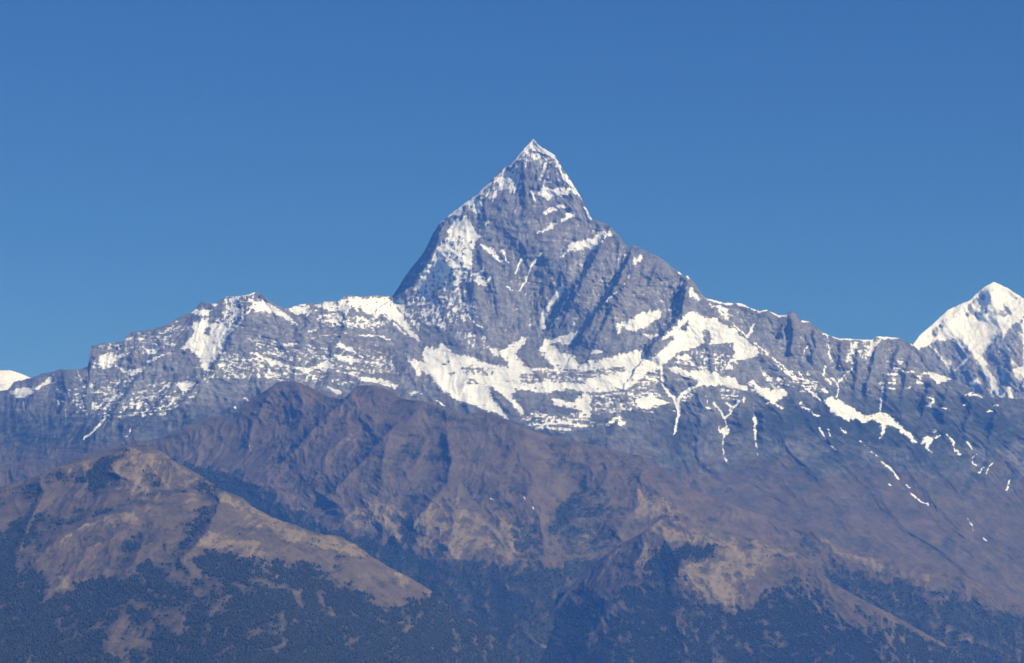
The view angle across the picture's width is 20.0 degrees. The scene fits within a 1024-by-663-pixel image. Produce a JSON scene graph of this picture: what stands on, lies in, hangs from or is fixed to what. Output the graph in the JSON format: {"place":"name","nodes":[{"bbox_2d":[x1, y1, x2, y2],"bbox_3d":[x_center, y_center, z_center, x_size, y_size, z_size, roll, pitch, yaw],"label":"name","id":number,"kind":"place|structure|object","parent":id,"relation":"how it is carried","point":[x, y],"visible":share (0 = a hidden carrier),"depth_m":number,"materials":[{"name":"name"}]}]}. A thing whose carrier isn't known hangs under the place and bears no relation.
{"place":"outdoors","nodes":[
{"label":"outdoors","id":0,"kind":"place"},
{"bbox_2d":[0,370,29,390],"bbox_3d":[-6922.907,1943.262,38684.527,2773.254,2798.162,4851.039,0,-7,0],"label":"snow dome mountain","id":1,"kind":"structure","parent":0,"point":[8,378],"depth_m":38084.63,"materials":[{"name":"white snow"}]},
{"bbox_2d":[0,445,520,662],"bbox_3d":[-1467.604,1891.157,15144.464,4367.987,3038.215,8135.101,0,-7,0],"label":"grassy front hill","id":2,"kind":"structure","parent":0,"point":[155,518],"depth_m":16466.89,"materials":[{"name":"brown plant"}]},
{"bbox_2d":[0,139,1023,601],"bbox_3d":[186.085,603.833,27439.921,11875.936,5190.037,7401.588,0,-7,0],"label":"snow peak mountain","id":3,"kind":"structure","parent":0,"point":[530,293],"depth_m":26598.56,"materials":[{"name":"grey stone"}]},
{"bbox_2d":[0,381,1023,662],"bbox_3d":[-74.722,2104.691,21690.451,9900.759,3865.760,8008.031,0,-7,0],"label":"mountain ridge","id":4,"kind":"structure","parent":0,"point":[460,477],"depth_m":22323.38,"materials":[{"name":"stone"}]},
{"bbox_2d":[0,398,1023,662],"bbox_3d":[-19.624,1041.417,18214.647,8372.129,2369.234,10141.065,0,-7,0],"label":"forest","id":5,"kind":"object","parent":4,"relation":"on","point":[42,628],"visible":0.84,"depth_m":16441.40,"materials":[{"name":"green plant"}]},
{"bbox_2d":[0,0,1023,377],"label":"sky","id":6,"kind":"structure","parent":0,"point":[854,169],"materials":[{"name":"blue"}]},
{"bbox_2d":[541,516,978,662],"bbox_3d":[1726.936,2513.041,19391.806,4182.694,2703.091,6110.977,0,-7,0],"label":"spur hill","id":7,"kind":"structure","parent":0,"point":[742,584],"depth_m":20048.97,"materials":[{"name":"brown plant"}]},
{"bbox_2d":[913,282,1023,398],"bbox_3d":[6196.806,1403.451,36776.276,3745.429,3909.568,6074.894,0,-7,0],"label":"glacier peak mountain","id":8,"kind":"structure","parent":0,"point":[975,343],"depth_m":35358.79,"materials":[{"name":"white snow"}]}
]}

